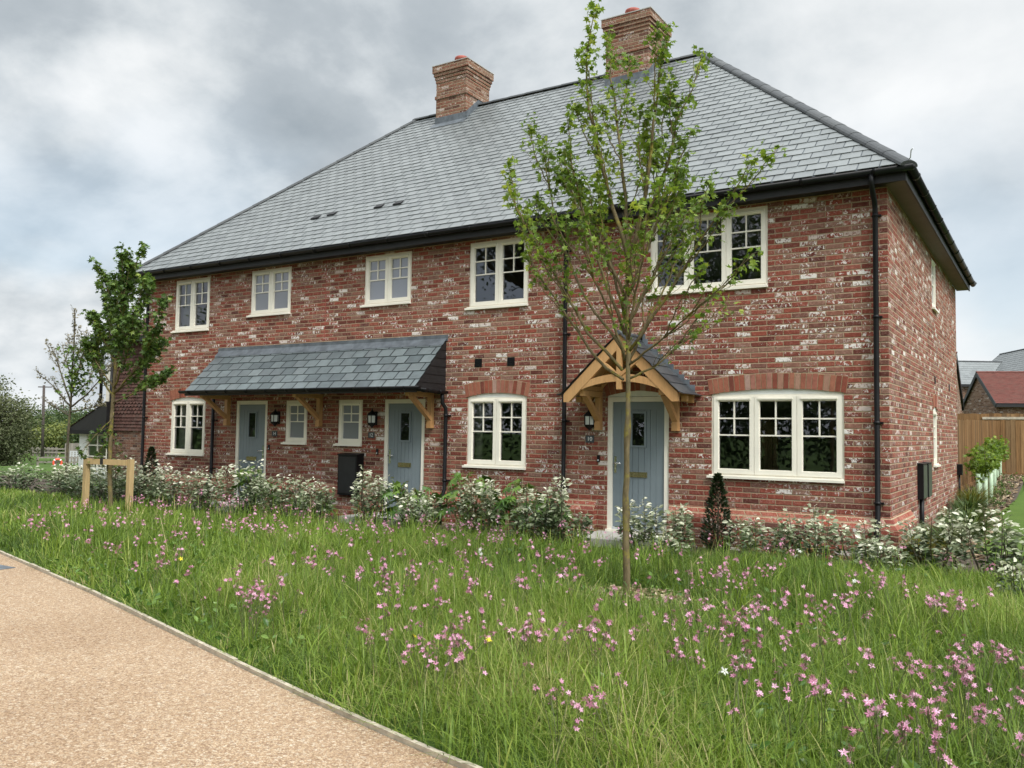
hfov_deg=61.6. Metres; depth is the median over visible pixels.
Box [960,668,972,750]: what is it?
pink wildflower
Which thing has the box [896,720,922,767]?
pink wildflower
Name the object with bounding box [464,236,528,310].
window
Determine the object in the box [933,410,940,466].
window
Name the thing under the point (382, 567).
pink wildflower
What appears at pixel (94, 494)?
silver shrub
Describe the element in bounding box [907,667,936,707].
pink wildflower
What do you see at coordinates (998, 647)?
pink wildflower
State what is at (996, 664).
pink wildflower
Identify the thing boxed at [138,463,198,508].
silver shrub
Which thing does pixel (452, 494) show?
broad leaf shrub
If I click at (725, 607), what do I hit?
pink wildflower
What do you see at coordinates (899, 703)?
pink wildflower
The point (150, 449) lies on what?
cone bush
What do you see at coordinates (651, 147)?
young maple
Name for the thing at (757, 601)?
pink wildflower
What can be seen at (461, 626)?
pink wildflower
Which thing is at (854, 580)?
white wildflower
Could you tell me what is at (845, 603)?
pink wildflower
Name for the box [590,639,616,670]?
pink wildflower
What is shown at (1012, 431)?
board fence
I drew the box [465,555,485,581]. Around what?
pink wildflower
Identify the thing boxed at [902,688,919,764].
pink wildflower
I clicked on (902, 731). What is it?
pink wildflower
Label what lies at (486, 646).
yellow wildflower
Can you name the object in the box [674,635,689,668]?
pink wildflower
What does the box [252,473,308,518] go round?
silver shrub
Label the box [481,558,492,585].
pink wildflower
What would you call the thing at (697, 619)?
pink wildflower
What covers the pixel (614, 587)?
pink wildflower
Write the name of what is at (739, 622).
pink wildflower
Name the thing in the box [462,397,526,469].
window
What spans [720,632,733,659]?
pink wildflower
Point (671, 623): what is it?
pink wildflower
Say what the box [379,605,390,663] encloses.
pink wildflower
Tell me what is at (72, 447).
grey fence
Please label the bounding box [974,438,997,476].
guarded sapling
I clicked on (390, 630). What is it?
pink wildflower
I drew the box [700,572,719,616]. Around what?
pink wildflower
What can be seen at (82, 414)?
tree
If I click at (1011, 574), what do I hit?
silver shrub
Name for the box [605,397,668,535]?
door
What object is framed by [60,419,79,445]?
tree
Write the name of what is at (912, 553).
shrub
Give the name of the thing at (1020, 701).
pink wildflower
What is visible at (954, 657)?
pink wildflower
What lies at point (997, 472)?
guarded sapling
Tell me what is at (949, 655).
pink wildflower
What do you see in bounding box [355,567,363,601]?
pink wildflower
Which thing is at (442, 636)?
pink wildflower
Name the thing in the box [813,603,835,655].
pink wildflower
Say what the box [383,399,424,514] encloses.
door
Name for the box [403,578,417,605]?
pink wildflower
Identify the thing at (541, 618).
pink wildflower
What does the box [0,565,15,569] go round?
drain cover
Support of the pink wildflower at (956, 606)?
on the ground at (46, 468)
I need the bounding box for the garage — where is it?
[962,371,1023,413]
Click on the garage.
(998, 392)
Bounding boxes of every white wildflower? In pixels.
[714,667,727,717]
[732,653,747,732]
[851,579,857,607]
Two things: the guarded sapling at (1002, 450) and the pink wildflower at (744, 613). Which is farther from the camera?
the guarded sapling at (1002, 450)
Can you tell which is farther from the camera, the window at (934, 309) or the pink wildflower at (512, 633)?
the window at (934, 309)
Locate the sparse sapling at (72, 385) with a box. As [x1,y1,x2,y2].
[34,305,112,469]
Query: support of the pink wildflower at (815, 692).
on the ground at (46, 468)
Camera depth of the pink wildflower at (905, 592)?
7.13 m
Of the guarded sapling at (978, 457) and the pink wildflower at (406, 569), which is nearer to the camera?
the pink wildflower at (406, 569)
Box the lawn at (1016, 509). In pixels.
[974,475,1023,556]
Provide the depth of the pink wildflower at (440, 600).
6.58 m
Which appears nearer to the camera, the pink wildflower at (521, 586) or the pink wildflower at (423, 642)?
the pink wildflower at (423, 642)
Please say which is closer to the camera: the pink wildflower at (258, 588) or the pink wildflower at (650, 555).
the pink wildflower at (258, 588)
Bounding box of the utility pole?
[38,385,51,456]
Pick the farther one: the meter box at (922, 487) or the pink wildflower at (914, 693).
the meter box at (922, 487)
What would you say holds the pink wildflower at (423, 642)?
on the ground at (46, 468)
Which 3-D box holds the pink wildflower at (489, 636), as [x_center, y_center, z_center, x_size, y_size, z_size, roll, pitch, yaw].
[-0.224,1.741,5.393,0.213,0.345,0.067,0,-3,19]
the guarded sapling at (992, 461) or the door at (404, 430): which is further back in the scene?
the guarded sapling at (992, 461)
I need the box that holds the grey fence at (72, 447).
[65,443,78,460]
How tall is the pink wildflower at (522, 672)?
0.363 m
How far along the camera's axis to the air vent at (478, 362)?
14.47 m
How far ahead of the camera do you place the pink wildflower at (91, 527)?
9.90 m
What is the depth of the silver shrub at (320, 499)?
14.74 m
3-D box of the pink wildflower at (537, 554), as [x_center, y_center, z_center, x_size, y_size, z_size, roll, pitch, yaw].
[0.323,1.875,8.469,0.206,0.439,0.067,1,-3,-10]
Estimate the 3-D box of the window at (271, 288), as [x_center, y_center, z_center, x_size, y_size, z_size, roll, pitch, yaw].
[-4.878,-1.849,17.346,1.232,0.956,0.143,-1,-4,32]
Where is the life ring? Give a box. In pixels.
[52,458,62,464]
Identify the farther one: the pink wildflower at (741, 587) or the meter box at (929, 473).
the meter box at (929, 473)
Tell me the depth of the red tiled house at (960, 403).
37.18 m
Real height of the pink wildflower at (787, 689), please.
0.444 m
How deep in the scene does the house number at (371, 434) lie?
15.65 m
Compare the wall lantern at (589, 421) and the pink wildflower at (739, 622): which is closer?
the pink wildflower at (739, 622)
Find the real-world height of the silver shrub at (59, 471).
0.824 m
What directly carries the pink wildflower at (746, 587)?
on the ground at (46, 468)
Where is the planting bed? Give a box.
[0,475,1023,585]
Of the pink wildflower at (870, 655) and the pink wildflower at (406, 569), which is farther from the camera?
the pink wildflower at (406, 569)
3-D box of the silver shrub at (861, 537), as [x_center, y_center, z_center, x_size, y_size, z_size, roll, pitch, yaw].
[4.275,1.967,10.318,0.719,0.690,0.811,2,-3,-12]
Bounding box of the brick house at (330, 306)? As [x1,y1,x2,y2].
[132,6,976,562]
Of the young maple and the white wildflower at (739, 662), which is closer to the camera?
the white wildflower at (739, 662)
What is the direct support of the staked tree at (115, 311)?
on the ground at (46, 468)
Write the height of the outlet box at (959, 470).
0.950 m
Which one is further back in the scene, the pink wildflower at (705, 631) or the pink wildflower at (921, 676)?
the pink wildflower at (705, 631)
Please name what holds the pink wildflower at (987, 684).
on the ground at (46, 468)
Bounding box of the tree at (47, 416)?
[27,404,82,450]
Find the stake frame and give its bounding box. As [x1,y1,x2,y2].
[81,458,134,512]
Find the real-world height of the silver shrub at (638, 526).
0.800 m
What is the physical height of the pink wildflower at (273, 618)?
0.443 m
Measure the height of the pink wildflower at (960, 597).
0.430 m
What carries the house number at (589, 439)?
attached to the brick house at (330, 306)
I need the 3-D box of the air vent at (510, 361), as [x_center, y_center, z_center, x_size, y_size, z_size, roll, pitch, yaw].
[-0.020,-0.370,14.136,0.144,0.144,0.013,-1,-4,32]
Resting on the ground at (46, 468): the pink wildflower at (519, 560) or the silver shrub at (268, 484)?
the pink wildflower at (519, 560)
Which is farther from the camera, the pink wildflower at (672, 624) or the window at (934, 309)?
the window at (934, 309)
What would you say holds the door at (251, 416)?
in the brick house at (330, 306)
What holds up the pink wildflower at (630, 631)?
on the ground at (46, 468)
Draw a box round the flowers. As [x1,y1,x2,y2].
[4,489,995,636]
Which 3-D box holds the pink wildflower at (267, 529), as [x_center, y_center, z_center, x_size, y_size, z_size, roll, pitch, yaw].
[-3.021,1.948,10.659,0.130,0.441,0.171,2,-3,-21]
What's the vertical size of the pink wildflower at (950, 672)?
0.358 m
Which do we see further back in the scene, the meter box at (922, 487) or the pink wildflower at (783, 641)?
the meter box at (922, 487)
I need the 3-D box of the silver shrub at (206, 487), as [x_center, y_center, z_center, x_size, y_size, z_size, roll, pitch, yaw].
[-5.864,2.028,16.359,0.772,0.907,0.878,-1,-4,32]
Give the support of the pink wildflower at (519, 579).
on the ground at (46, 468)
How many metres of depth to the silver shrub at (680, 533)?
11.50 m
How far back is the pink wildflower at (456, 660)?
5.04 m
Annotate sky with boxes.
[0,0,1023,420]
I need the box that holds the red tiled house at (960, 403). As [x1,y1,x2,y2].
[956,352,963,413]
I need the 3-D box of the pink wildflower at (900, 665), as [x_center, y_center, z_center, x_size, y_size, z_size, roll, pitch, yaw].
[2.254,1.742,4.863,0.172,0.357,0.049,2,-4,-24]
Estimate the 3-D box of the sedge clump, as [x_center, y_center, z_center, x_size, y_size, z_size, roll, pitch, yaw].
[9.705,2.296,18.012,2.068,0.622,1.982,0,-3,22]
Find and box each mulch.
[557,582,707,609]
[927,474,1023,559]
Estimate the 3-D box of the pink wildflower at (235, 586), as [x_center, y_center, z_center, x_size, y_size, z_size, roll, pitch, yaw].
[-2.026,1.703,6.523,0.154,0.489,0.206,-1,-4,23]
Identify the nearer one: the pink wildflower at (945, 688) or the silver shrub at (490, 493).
the pink wildflower at (945, 688)
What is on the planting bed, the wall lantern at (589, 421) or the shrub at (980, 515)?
the shrub at (980, 515)
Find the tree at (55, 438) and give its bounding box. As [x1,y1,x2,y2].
[20,419,78,453]
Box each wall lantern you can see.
[270,409,279,425]
[367,408,376,427]
[584,410,594,430]
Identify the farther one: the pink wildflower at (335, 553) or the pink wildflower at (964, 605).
the pink wildflower at (335, 553)
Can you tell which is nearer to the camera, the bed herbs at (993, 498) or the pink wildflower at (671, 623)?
the pink wildflower at (671, 623)
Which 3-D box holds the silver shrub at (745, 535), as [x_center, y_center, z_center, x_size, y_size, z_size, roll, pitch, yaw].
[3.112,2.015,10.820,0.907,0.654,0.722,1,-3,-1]
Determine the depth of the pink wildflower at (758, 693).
4.12 m
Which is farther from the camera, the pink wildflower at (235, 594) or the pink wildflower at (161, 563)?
the pink wildflower at (161, 563)
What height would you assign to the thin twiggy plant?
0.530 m
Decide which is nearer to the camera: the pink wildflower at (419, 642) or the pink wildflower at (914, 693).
the pink wildflower at (914, 693)
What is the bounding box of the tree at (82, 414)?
[46,399,93,424]
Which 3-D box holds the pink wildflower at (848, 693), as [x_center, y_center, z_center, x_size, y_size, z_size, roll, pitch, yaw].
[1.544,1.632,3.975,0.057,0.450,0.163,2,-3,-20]
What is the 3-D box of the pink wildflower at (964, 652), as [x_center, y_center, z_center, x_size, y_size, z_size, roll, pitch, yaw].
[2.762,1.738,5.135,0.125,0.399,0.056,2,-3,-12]
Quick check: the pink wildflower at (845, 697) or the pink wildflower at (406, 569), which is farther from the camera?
the pink wildflower at (406, 569)
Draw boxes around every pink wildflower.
[75,526,92,557]
[112,545,121,583]
[131,547,164,585]
[134,537,138,561]
[154,560,169,591]
[174,579,181,606]
[184,565,203,610]
[200,587,220,629]
[225,576,242,628]
[233,578,253,636]
[236,589,243,648]
[237,563,258,610]
[248,589,269,634]
[248,604,269,649]
[252,585,259,633]
[256,571,282,614]
[259,580,277,622]
[262,556,275,579]
[264,523,273,543]
[269,591,275,644]
[279,581,302,619]
[291,550,296,578]
[301,555,316,585]
[323,549,337,569]
[333,537,353,576]
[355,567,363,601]
[356,552,372,588]
[356,618,376,681]
[356,618,376,683]
[374,581,398,629]
[377,602,388,662]
[378,564,390,590]
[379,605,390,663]
[380,556,387,594]
[381,631,411,686]
[382,586,403,623]
[383,560,414,596]
[384,571,393,598]
[385,620,411,665]
[400,643,431,691]
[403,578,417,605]
[406,568,416,599]
[407,635,435,681]
[415,618,425,693]
[417,626,447,696]
[427,649,452,717]
[430,578,439,603]
[430,633,461,688]
[432,534,444,560]
[433,596,449,618]
[434,634,457,696]
[442,615,458,692]
[448,557,466,583]
[448,633,464,680]
[452,657,475,695]
[458,619,471,650]
[458,633,471,692]
[458,651,486,712]
[459,610,486,659]
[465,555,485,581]
[466,582,482,620]
[466,635,490,668]
[469,576,478,605]
[479,607,502,648]
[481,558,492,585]
[484,591,503,617]
[485,629,497,666]
[505,626,524,650]
[507,623,532,681]
[510,661,532,701]
[511,576,529,610]
[515,577,530,613]
[518,539,534,565]
[520,609,545,655]
[522,623,542,662]
[525,612,549,661]
[528,626,558,654]
[533,551,547,573]
[533,678,563,761]
[535,552,553,577]
[554,620,567,654]
[555,690,579,767]
[556,628,579,676]
[560,567,576,603]
[560,628,573,659]
[573,692,606,767]
[576,618,611,668]
[581,684,614,767]
[584,618,600,663]
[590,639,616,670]
[592,628,600,671]
[593,598,611,639]
[593,631,607,677]
[595,691,609,725]
[602,625,638,678]
[609,591,626,616]
[613,585,629,621]
[614,672,627,752]
[634,589,641,622]
[643,612,668,643]
[646,550,662,571]
[661,616,692,650]
[664,590,690,640]
[664,648,682,688]
[668,609,676,650]
[669,590,688,618]
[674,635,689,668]
[680,650,705,710]
[685,589,707,626]
[687,610,694,652]
[690,574,715,600]
[691,609,701,658]
[693,630,706,689]
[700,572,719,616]
[701,599,729,655]
[703,625,716,651]
[714,655,737,686]
[715,613,726,660]
[717,566,724,601]
[718,569,745,603]
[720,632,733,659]
[722,599,728,633]
[724,580,745,611]
[726,679,762,761]
[728,623,749,657]
[729,660,753,745]
[730,606,748,646]
[730,640,754,719]
[732,579,756,607]
[735,614,744,655]
[740,596,765,647]
[741,627,762,687]
[752,594,786,643]
[752,633,768,677]
[754,595,765,635]
[769,676,815,760]
[772,653,810,721]
[779,634,790,682]
[780,672,805,705]
[808,674,831,755]
[809,594,822,624]
[812,630,828,702]
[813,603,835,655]
[828,556,851,599]
[828,631,841,648]
[831,590,858,633]
[835,633,872,680]
[838,689,856,765]
[838,725,862,767]
[838,744,892,767]
[840,686,885,765]
[841,593,871,665]
[843,603,855,643]
[854,572,885,603]
[859,559,872,606]
[862,654,878,702]
[862,693,887,767]
[864,648,914,718]
[874,722,906,767]
[877,575,908,626]
[878,576,893,617]
[889,690,943,766]
[892,715,908,758]
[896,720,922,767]
[897,660,911,689]
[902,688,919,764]
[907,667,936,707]
[908,697,957,767]
[910,690,933,730]
[914,657,922,713]
[916,671,927,719]
[919,696,945,767]
[922,662,946,719]
[924,591,950,627]
[927,595,941,643]
[928,731,941,766]
[928,741,957,767]
[929,660,960,687]
[931,681,954,715]
[932,663,975,744]
[937,586,946,616]
[937,598,963,647]
[938,665,977,730]
[940,590,962,631]
[942,667,968,753]
[943,609,954,633]
[944,657,965,739]
[945,644,952,692]
[950,652,969,712]
[953,640,995,695]
[954,597,965,630]
[960,634,1004,695]
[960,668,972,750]
[962,641,977,692]
[965,686,1006,764]
[968,691,1023,767]
[971,586,992,607]
[971,664,991,727]
[971,703,1000,765]
[973,642,997,701]
[973,708,996,761]
[980,656,1006,700]
[985,649,1000,724]
[996,648,1022,707]
[1000,647,1023,681]
[1006,686,1023,765]
[1011,743,1023,767]
[1015,732,1023,767]
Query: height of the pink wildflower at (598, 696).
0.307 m
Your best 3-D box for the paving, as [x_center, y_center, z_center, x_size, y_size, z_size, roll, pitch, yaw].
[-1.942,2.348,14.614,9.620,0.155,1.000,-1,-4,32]
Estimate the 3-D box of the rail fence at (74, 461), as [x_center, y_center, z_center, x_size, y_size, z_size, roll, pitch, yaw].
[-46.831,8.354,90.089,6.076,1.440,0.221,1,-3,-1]
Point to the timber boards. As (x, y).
(768, 452)
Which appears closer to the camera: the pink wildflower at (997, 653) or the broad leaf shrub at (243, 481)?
the pink wildflower at (997, 653)
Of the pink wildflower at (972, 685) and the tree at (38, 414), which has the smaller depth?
the pink wildflower at (972, 685)
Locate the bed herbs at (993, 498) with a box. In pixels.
[919,470,1017,547]
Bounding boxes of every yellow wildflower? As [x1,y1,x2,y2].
[412,635,417,698]
[484,637,492,687]
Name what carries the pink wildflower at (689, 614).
on the ground at (46, 468)
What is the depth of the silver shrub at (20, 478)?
20.93 m
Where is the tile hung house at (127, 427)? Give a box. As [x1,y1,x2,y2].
[70,318,145,479]
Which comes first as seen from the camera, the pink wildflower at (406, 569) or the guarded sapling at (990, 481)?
the pink wildflower at (406, 569)
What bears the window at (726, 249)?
in the brick house at (330, 306)
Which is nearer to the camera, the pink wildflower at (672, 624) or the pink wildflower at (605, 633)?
the pink wildflower at (605, 633)
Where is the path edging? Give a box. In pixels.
[0,550,482,767]
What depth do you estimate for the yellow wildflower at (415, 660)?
4.93 m
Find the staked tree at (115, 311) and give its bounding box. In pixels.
[75,241,176,508]
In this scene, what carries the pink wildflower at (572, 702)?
on the ground at (46, 468)
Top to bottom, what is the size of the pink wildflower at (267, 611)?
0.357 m
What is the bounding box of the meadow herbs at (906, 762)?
[49,516,1022,767]
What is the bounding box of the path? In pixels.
[0,554,457,767]
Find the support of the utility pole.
on the ground at (46, 468)
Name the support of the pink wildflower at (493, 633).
on the ground at (46, 468)
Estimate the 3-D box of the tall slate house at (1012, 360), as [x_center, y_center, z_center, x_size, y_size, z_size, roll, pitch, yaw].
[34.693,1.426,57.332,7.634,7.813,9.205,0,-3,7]
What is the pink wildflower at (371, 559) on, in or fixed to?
on the ground at (46, 468)
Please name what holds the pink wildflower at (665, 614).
on the ground at (46, 468)
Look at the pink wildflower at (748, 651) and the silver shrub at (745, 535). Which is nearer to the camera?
the pink wildflower at (748, 651)
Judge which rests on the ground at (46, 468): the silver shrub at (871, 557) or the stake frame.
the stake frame
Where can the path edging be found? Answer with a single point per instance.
(398, 737)
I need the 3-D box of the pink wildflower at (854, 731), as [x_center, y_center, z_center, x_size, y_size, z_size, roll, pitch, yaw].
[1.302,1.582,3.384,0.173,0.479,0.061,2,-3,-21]
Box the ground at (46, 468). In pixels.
[0,448,1023,767]
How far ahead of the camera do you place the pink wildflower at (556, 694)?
4.15 m
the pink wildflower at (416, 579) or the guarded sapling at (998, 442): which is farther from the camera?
the guarded sapling at (998, 442)
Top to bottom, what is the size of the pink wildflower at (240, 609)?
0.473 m
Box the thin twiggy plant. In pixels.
[736,517,760,551]
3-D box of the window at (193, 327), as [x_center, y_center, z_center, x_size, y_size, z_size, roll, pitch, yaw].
[-6.946,-1.705,18.646,1.226,1.158,0.143,-1,-4,32]
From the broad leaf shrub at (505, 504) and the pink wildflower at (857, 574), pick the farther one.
the broad leaf shrub at (505, 504)
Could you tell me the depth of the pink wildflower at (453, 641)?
5.32 m
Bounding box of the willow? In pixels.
[0,375,53,465]
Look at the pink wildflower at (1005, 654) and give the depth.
5.17 m
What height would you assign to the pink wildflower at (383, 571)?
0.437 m
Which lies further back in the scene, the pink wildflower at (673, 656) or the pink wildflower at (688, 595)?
the pink wildflower at (688, 595)
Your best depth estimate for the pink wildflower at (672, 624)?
5.91 m
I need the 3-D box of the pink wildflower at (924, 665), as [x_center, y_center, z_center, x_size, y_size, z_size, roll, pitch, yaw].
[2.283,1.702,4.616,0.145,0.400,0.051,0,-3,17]
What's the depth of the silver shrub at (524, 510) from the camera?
12.11 m
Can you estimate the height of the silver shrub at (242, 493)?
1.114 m
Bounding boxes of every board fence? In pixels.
[957,413,1023,420]
[957,419,995,490]
[996,420,1023,474]
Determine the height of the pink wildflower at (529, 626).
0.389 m
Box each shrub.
[0,461,46,490]
[36,462,96,495]
[42,462,98,491]
[60,466,125,498]
[90,455,142,503]
[133,459,181,505]
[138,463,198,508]
[179,466,224,511]
[208,459,269,515]
[227,466,281,514]
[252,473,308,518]
[286,473,335,521]
[293,486,337,516]
[349,466,393,527]
[376,480,446,526]
[394,484,442,530]
[435,472,500,533]
[456,477,505,537]
[488,478,559,537]
[506,484,562,542]
[528,497,573,536]
[541,474,593,546]
[614,497,659,550]
[643,503,695,552]
[650,527,691,558]
[722,517,795,556]
[770,503,840,561]
[826,519,894,565]
[851,539,914,571]
[890,528,972,561]
[896,506,974,574]
[919,519,983,546]
[929,509,1014,537]
[935,502,999,522]
[946,493,1011,513]
[951,504,1023,578]
[992,557,1023,602]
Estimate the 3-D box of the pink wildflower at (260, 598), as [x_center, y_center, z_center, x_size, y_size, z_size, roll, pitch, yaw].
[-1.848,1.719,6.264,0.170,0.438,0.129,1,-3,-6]
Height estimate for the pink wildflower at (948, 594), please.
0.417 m
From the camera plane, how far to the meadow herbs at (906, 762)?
6.73 m
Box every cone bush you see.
[139,446,161,501]
[699,472,735,551]
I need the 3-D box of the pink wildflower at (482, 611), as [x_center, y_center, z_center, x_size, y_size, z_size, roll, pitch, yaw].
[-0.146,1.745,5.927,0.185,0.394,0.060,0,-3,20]
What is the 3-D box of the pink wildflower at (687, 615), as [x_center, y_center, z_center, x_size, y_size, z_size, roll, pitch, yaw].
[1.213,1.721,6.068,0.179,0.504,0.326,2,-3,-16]
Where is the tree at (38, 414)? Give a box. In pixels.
[29,400,79,422]
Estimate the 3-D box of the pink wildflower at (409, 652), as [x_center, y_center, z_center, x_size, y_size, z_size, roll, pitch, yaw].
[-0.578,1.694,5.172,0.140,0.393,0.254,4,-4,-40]
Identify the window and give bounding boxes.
[106,365,110,401]
[166,400,205,455]
[170,277,210,332]
[246,266,291,317]
[281,401,307,444]
[333,400,362,445]
[360,251,411,307]
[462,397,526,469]
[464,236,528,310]
[646,206,767,295]
[706,393,844,482]
[931,258,938,313]
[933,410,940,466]
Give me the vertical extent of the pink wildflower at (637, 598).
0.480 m
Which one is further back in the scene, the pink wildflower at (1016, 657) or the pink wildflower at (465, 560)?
the pink wildflower at (465, 560)
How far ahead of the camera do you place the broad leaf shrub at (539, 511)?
12.72 m
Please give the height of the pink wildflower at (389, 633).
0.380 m
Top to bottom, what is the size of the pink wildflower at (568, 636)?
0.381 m
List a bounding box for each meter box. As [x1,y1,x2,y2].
[337,453,363,495]
[917,462,927,539]
[922,462,931,496]
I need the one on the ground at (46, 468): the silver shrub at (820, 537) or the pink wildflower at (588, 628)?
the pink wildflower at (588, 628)
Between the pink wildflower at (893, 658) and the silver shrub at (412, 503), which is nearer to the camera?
the pink wildflower at (893, 658)
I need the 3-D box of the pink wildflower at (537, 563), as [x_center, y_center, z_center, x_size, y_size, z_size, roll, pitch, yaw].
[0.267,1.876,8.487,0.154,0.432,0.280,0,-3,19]
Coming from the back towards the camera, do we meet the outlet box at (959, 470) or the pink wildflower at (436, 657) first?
the outlet box at (959, 470)
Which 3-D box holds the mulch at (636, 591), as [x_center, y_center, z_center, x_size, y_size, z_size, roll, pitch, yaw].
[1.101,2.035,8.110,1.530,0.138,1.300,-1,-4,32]
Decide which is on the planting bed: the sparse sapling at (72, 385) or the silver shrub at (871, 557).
the silver shrub at (871, 557)
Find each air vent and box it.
[475,358,481,366]
[507,357,514,365]
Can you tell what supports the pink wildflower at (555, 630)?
on the ground at (46, 468)
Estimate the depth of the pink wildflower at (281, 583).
6.75 m
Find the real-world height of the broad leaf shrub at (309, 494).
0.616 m
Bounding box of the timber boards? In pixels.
[760,419,777,469]
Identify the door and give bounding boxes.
[234,401,267,501]
[338,457,355,493]
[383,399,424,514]
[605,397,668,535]
[923,465,927,497]
[928,464,931,495]
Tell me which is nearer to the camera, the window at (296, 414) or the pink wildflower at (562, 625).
the pink wildflower at (562, 625)
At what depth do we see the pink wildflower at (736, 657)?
5.18 m
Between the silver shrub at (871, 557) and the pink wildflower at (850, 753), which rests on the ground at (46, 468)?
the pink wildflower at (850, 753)
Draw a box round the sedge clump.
[954,480,1014,505]
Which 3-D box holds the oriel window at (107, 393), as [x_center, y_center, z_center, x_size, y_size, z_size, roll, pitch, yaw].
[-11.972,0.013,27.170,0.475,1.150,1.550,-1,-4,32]
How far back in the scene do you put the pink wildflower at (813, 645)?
4.85 m
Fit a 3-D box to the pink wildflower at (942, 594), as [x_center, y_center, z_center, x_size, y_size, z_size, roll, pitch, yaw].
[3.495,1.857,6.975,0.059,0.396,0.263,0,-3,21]
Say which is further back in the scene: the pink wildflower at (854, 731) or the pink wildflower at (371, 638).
the pink wildflower at (371, 638)
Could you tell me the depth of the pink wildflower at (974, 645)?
5.08 m
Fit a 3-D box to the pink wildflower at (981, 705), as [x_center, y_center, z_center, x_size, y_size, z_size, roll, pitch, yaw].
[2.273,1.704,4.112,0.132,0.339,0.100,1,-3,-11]
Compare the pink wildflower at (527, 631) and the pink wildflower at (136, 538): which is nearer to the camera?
the pink wildflower at (527, 631)
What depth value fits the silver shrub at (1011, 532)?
9.86 m
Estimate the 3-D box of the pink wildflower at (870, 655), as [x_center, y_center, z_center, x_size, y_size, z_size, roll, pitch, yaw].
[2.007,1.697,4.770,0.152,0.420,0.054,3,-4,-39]
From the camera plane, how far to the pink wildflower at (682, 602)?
7.11 m
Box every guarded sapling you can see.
[963,446,993,496]
[968,441,987,487]
[969,445,1000,504]
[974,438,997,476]
[979,444,1001,496]
[983,435,1008,486]
[985,441,1002,488]
[991,436,1008,482]
[995,439,1008,476]
[999,441,1010,474]
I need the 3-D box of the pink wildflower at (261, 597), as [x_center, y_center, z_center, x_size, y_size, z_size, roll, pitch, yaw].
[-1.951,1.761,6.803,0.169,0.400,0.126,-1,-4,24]
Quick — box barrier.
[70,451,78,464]
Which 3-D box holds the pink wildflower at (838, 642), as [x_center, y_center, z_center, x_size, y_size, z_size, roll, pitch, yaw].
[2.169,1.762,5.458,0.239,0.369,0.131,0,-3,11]
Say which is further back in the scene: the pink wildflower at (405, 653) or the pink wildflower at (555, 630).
the pink wildflower at (555, 630)
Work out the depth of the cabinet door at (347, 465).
15.68 m
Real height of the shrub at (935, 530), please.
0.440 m
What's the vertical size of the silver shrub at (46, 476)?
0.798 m
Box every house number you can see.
[368,432,374,437]
[585,436,593,442]
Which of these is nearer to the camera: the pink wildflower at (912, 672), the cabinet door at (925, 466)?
the pink wildflower at (912, 672)
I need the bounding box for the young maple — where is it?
[500,0,786,601]
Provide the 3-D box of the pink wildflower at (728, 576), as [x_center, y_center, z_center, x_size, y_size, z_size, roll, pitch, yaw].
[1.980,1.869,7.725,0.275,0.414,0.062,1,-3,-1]
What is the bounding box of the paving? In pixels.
[192,500,668,548]
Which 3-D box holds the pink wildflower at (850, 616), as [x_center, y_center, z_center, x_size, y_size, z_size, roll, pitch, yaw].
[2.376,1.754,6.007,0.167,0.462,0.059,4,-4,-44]
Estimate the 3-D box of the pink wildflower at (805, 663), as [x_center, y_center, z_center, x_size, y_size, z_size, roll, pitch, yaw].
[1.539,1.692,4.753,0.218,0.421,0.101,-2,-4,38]
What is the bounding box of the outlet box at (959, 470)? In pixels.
[957,464,962,501]
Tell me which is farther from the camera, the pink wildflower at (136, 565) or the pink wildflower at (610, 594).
the pink wildflower at (136, 565)
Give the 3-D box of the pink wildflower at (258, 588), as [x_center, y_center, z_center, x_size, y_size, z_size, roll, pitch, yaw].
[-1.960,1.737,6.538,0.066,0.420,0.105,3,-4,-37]
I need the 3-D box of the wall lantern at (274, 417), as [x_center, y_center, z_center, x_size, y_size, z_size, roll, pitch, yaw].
[-4.671,0.659,16.923,0.188,0.355,0.165,-1,-4,32]
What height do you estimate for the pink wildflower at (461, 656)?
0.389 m
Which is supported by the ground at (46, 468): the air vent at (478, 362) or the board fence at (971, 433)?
the board fence at (971, 433)
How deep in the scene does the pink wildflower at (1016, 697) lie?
4.26 m
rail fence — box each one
[18,447,64,456]
[36,457,78,465]
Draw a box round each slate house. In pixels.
[958,360,1001,412]
[992,349,1023,370]
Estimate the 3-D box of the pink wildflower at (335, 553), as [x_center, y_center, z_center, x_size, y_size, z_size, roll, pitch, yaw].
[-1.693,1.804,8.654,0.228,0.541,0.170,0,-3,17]
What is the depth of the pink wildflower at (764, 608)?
6.23 m
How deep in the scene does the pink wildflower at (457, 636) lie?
5.21 m
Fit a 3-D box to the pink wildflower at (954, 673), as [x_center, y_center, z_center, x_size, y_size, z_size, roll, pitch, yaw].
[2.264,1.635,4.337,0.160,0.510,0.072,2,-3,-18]
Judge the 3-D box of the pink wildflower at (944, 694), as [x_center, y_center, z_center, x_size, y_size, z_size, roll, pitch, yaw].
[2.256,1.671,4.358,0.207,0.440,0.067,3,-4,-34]

